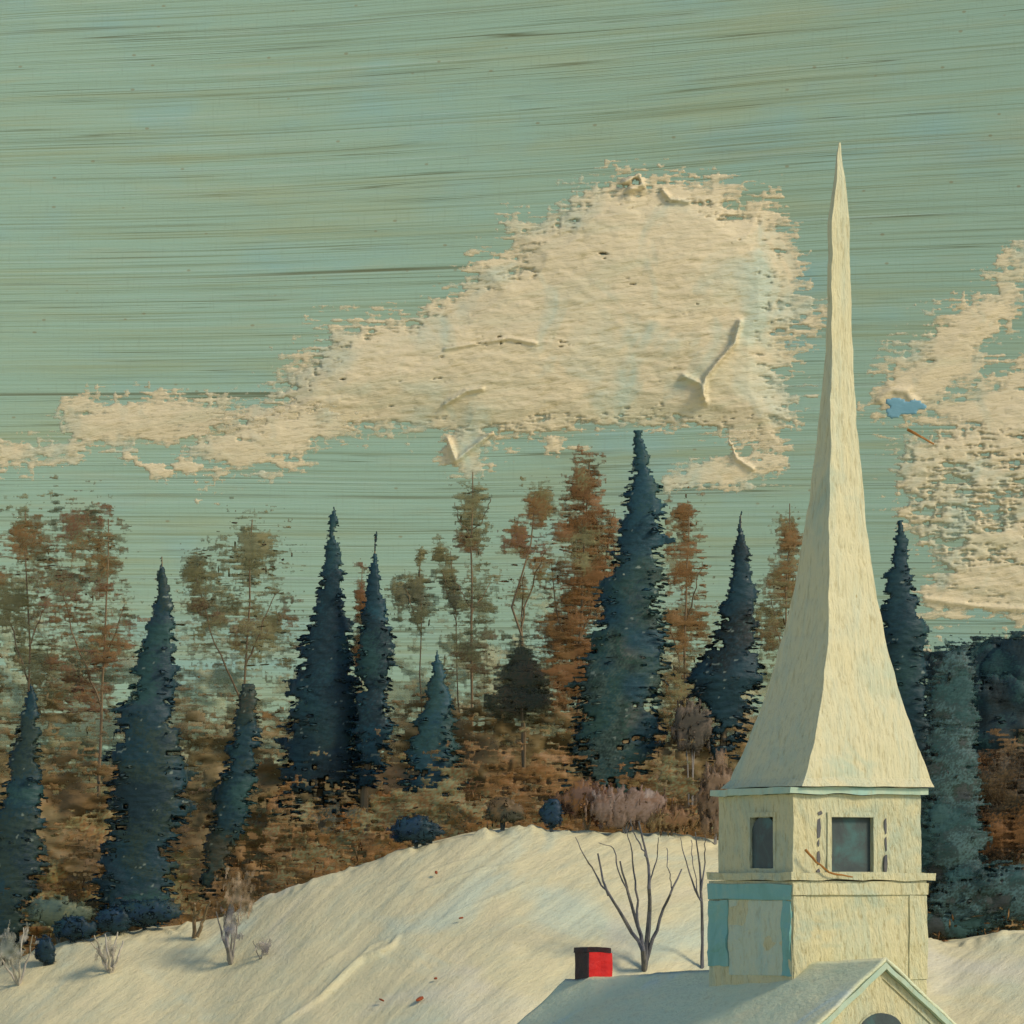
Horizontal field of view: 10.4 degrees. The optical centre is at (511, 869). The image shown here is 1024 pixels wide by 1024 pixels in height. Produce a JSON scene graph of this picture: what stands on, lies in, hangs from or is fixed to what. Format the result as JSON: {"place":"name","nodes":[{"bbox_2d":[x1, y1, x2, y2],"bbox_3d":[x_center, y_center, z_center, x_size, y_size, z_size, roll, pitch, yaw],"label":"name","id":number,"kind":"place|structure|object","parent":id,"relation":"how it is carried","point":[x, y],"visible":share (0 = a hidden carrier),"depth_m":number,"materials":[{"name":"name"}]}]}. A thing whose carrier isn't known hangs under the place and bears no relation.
{"place":"outdoors","nodes":[
{"label":"outdoors","id":0,"kind":"place"},
{"bbox_2d":[0,381,241,478],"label":"cloud","id":1,"kind":"structure","parent":0,"point":[157,419],"depth_m":346.93,"materials":[{"name":"paint"}]},
{"bbox_2d":[122,451,203,484],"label":"cloud","id":2,"kind":"structure","parent":0,"point":[182,464],"depth_m":339.94,"materials":[{"name":"paint"}]},
{"bbox_2d":[170,399,361,503],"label":"cloud","id":3,"kind":"structure","parent":0,"point":[281,435],"depth_m":341.92,"materials":[{"name":"paint"}]},
{"bbox_2d":[0,0,1023,856],"bbox_3d":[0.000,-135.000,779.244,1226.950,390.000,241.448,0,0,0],"label":"sky","id":4,"kind":"structure","parent":0,"point":[212,196],"depth_m":898.88,"materials":[{"name":"paint"}]},
{"bbox_2d":[0,824,1023,1023],"bbox_3d":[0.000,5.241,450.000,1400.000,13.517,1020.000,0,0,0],"label":"ground","id":5,"kind":"structure","parent":0,"point":[532,905],"depth_m":185.14,"materials":[{"name":"snow"}]},
{"bbox_2d":[0,925,32,985],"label":"twig shrub","id":6,"kind":"object","parent":5,"relation":"on","point":[9,948],"visible":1,"depth_m":186.82,"materials":[{"name":"grey plant"}]},
{"bbox_2d":[0,684,50,965],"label":"spruce tree","id":7,"kind":"object","parent":5,"relation":"on","point":[21,823],"visible":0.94,"depth_m":191.63,"materials":[{"name":"blue plant"}]},
{"bbox_2d":[0,476,80,704],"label":"autumn tree","id":8,"kind":"object","parent":5,"relation":"on","point":[9,603],"visible":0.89,"depth_m":211.94,"materials":[{"name":"brown plant"}]},
{"bbox_2d":[34,934,55,965],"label":"dark shrub","id":9,"kind":"object","parent":5,"relation":"on","point":[44,953],"visible":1,"depth_m":187.94,"materials":[{"name":"blue plant"}]},
{"bbox_2d":[21,894,96,943],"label":"dark shrub","id":10,"kind":"object","parent":5,"relation":"on","point":[48,912],"visible":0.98,"depth_m":190.19,"materials":[{"name":"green plant"}]},
{"bbox_2d":[51,915,98,942],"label":"dark shrub","id":11,"kind":"object","parent":5,"relation":"on","point":[72,928],"visible":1,"depth_m":188.95,"materials":[{"name":"blue plant"}]},
{"bbox_2d":[22,490,149,826],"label":"autumn tree","id":12,"kind":"object","parent":5,"relation":"on","point":[75,528],"visible":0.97,"depth_m":208.92,"materials":[{"name":"brown plant"}]},
{"bbox_2d":[91,932,123,972],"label":"twig shrub","id":13,"kind":"object","parent":5,"relation":"on","point":[109,968],"visible":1,"depth_m":186.46,"materials":[{"name":"grey plant"}]},
{"bbox_2d":[95,904,131,935],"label":"dark shrub","id":14,"kind":"object","parent":5,"relation":"on","point":[114,921],"visible":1,"depth_m":188.97,"materials":[{"name":"blue plant"}]},
{"bbox_2d":[85,557,198,931],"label":"spruce tree","id":15,"kind":"object","parent":5,"relation":"on","point":[150,782],"visible":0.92,"depth_m":191.98,"materials":[{"name":"blue plant"}]},
{"bbox_2d":[111,896,184,929],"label":"dark shrub","id":16,"kind":"object","parent":5,"relation":"on","point":[143,913],"visible":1,"depth_m":189.17,"materials":[{"name":"blue plant"}]},
{"bbox_2d":[191,901,210,938],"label":"shrub","id":17,"kind":"object","parent":5,"relation":"on","point":[195,933],"visible":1,"depth_m":187.96,"materials":[{"name":"brown plant"}]},
{"bbox_2d":[196,683,263,916],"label":"spruce tree","id":18,"kind":"object","parent":5,"relation":"on","point":[230,793],"visible":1,"depth_m":193.74,"materials":[{"name":"blue plant"}]},
{"bbox_2d":[216,868,253,964],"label":"twig shrub","id":19,"kind":"object","parent":5,"relation":"on","point":[238,895],"visible":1,"depth_m":185.55,"materials":[{"name":"grey plant"}]},
{"bbox_2d":[175,510,307,698],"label":"autumn tree","id":20,"kind":"object","parent":5,"relation":"on","point":[254,546],"visible":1,"depth_m":214.00,"materials":[{"name":"brown plant"}]},
{"bbox_2d":[253,939,269,958],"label":"twig shrub","id":21,"kind":"object","parent":5,"relation":"on","point":[264,948],"visible":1,"depth_m":185.00,"materials":[{"name":"grey plant"}]},
{"bbox_2d":[271,507,373,848],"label":"spruce tree","id":22,"kind":"object","parent":5,"relation":"on","point":[323,690],"visible":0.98,"depth_m":198.49,"materials":[{"name":"blue plant"}]},
{"bbox_2d":[351,562,367,686],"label":"autumn tree","id":23,"kind":"object","parent":5,"relation":"on","point":[360,594],"visible":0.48,"depth_m":210.85,"materials":[{"name":"brown plant"}]},
{"bbox_2d":[341,531,401,840],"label":"spruce tree","id":24,"kind":"object","parent":5,"relation":"on","point":[373,660],"visible":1,"depth_m":197.72,"materials":[{"name":"blue plant"}]},
{"bbox_2d":[384,546,442,711],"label":"autumn tree","id":25,"kind":"object","parent":5,"relation":"on","point":[416,587],"visible":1,"depth_m":209.64,"materials":[{"name":"brown plant"}]},
{"bbox_2d":[386,813,444,847],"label":"dark shrub","id":26,"kind":"object","parent":5,"relation":"on","point":[416,830],"visible":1,"depth_m":189.34,"materials":[{"name":"blue plant"}]},
{"bbox_2d":[396,650,469,820],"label":"spruce tree","id":27,"kind":"object","parent":5,"relation":"on","point":[434,721],"visible":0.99,"depth_m":195.66,"materials":[{"name":"blue plant"}]},
{"bbox_2d":[431,537,469,743],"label":"autumn tree","id":28,"kind":"object","parent":5,"relation":"on","point":[453,599],"visible":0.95,"depth_m":210.68,"materials":[{"name":"brown plant"}]},
{"bbox_2d":[439,472,519,734],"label":"autumn tree","id":29,"kind":"object","parent":5,"relation":"on","point":[470,539],"visible":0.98,"depth_m":206.00,"materials":[{"name":"brown plant"}]},
{"bbox_2d":[485,797,525,830],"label":"dark shrub","id":30,"kind":"object","parent":5,"relation":"on","point":[501,810],"visible":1,"depth_m":189.58,"materials":[{"name":"brown plant"}]},
{"bbox_2d":[0,577,1023,962],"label":"undergrowth","id":31,"kind":"object","parent":5,"relation":"on","point":[272,853],"visible":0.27,"depth_m":203.25,"materials":[{"name":"brown plant"}]},
{"bbox_2d":[483,634,554,789],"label":"autumn tree","id":32,"kind":"object","parent":5,"relation":"on","point":[521,695],"visible":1,"depth_m":200.46,"materials":[{"name":"brown plant"}]},
{"bbox_2d":[497,477,556,789],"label":"autumn tree","id":33,"kind":"object","parent":5,"relation":"on","point":[539,506],"visible":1,"depth_m":202.53,"materials":[{"name":"brown plant"}]},
{"bbox_2d":[539,798,563,831],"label":"dark shrub","id":34,"kind":"object","parent":5,"relation":"on","point":[550,812],"visible":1,"depth_m":189.43,"materials":[{"name":"blue plant"}]},
{"bbox_2d":[533,446,620,774],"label":"autumn tree","id":35,"kind":"object","parent":5,"relation":"on","point":[568,632],"visible":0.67,"depth_m":206.12,"materials":[{"name":"brown plant"}]},
{"bbox_2d":[552,778,615,829],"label":"feathery bush","id":36,"kind":"object","parent":5,"relation":"on","point":[574,798],"visible":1,"depth_m":189.59,"materials":[{"name":"brown plant"}]},
{"bbox_2d":[550,430,675,796],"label":"spruce tree","id":37,"kind":"object","parent":5,"relation":"on","point":[623,668],"visible":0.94,"depth_m":197.45,"materials":[{"name":"blue plant"}]},
{"bbox_2d":[575,819,681,971],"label":"bare tree","id":38,"kind":"object","parent":5,"relation":"on","point":[645,946],"visible":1,"depth_m":180.75,"materials":[{"name":"plant"}]},
{"bbox_2d":[584,784,672,832],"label":"feathery bush","id":39,"kind":"object","parent":5,"relation":"on","point":[620,809],"visible":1,"depth_m":189.19,"materials":[{"name":"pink plant"}]},
{"bbox_2d":[646,799,699,836],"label":"feathery bush","id":40,"kind":"object","parent":5,"relation":"on","point":[675,818],"visible":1,"depth_m":189.20,"materials":[{"name":"brown plant"}]},
{"bbox_2d":[652,486,714,721],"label":"autumn tree","id":41,"kind":"object","parent":5,"relation":"on","point":[684,619],"visible":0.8,"depth_m":210.35,"materials":[{"name":"brown plant"}]},
{"bbox_2d":[670,693,713,805],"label":"feathery bush","id":42,"kind":"object","parent":5,"relation":"on","point":[686,726],"visible":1,"depth_m":196.34,"materials":[{"name":"grey plant"}]},
{"bbox_2d":[680,832,705,968],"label":"bare tree","id":43,"kind":"object","parent":5,"relation":"on","point":[701,879],"visible":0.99,"depth_m":181.27,"materials":[{"name":"plant"}]},
{"bbox_2d":[694,751,732,843],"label":"feathery bush","id":44,"kind":"object","parent":5,"relation":"on","point":[718,776],"visible":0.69,"depth_m":189.19,"materials":[{"name":"brown plant"}]},
{"bbox_2d":[684,511,766,767],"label":"spruce tree","id":45,"kind":"object","parent":5,"relation":"on","point":[725,677],"visible":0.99,"depth_m":196.64,"materials":[{"name":"blue plant"}]},
{"bbox_2d":[755,503,802,665],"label":"autumn tree","id":46,"kind":"object","parent":5,"relation":"on","point":[790,531],"visible":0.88,"depth_m":211.57,"materials":[{"name":"brown plant"}]},
{"bbox_2d":[880,520,937,899],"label":"spruce tree","id":47,"kind":"object","parent":5,"relation":"on","point":[906,630],"visible":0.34,"depth_m":196.67,"materials":[{"name":"blue plant"}]},
{"bbox_2d":[916,651,1023,939],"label":"teal tree","id":48,"kind":"object","parent":5,"relation":"on","point":[967,887],"visible":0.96,"depth_m":193.37,"materials":[{"name":"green plant"}]},
{"bbox_2d":[919,631,1023,864],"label":"dark tree","id":49,"kind":"object","parent":5,"relation":"on","point":[997,663],"visible":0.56,"depth_m":199.66,"materials":[{"name":"blue plant"}]},
{"bbox_2d":[973,729,1023,867],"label":"autumn tree","id":50,"kind":"object","parent":5,"relation":"on","point":[1003,816],"visible":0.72,"depth_m":197.22,"materials":[{"name":"brown plant"}]},
{"bbox_2d":[210,159,827,478],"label":"cloud","id":51,"kind":"structure","parent":0,"point":[666,306],"depth_m":349.46,"materials":[{"name":"paint"}]},
{"bbox_2d":[661,430,792,493],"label":"cloud","id":52,"kind":"structure","parent":0,"point":[722,474],"depth_m":343.94,"materials":[{"name":"paint"}]},
{"bbox_2d":[517,142,955,1023],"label":"church","id":53,"kind":"structure","parent":0,"point":[831,772],"depth_m":151.69,"materials":[{"name":"paint"}]},
{"bbox_2d":[747,812,775,872],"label":"window","id":54,"kind":"structure","parent":53,"relation":"in","point":[762,840],"depth_m":151.59,"materials":[{"name":"glass"}]},
{"bbox_2d":[804,849,852,877],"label":"twig","id":55,"kind":"object","parent":53,"relation":"on","point":[813,858],"visible":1,"depth_m":150.16,"materials":[{"name":"brown wood"}]},
{"bbox_2d":[816,811,887,871],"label":"window","id":56,"kind":"structure","parent":53,"relation":"in","point":[848,833],"depth_m":151.08,"materials":[{"name":"glass"}]},
{"bbox_2d":[859,1011,901,1023],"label":"gable window","id":57,"kind":"structure","parent":53,"relation":"in","point":[880,1017],"depth_m":147.04,"materials":[{"name":"glass"}]},
{"bbox_2d":[907,428,933,444],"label":"stalk","id":58,"kind":"object","parent":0,"point":[915,433],"visible":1,"depth_m":353.04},
{"bbox_2d":[856,240,1023,651],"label":"cloud","id":59,"kind":"structure","parent":0,"point":[978,580],"depth_m":354.80,"materials":[{"name":"paint"}]}
]}

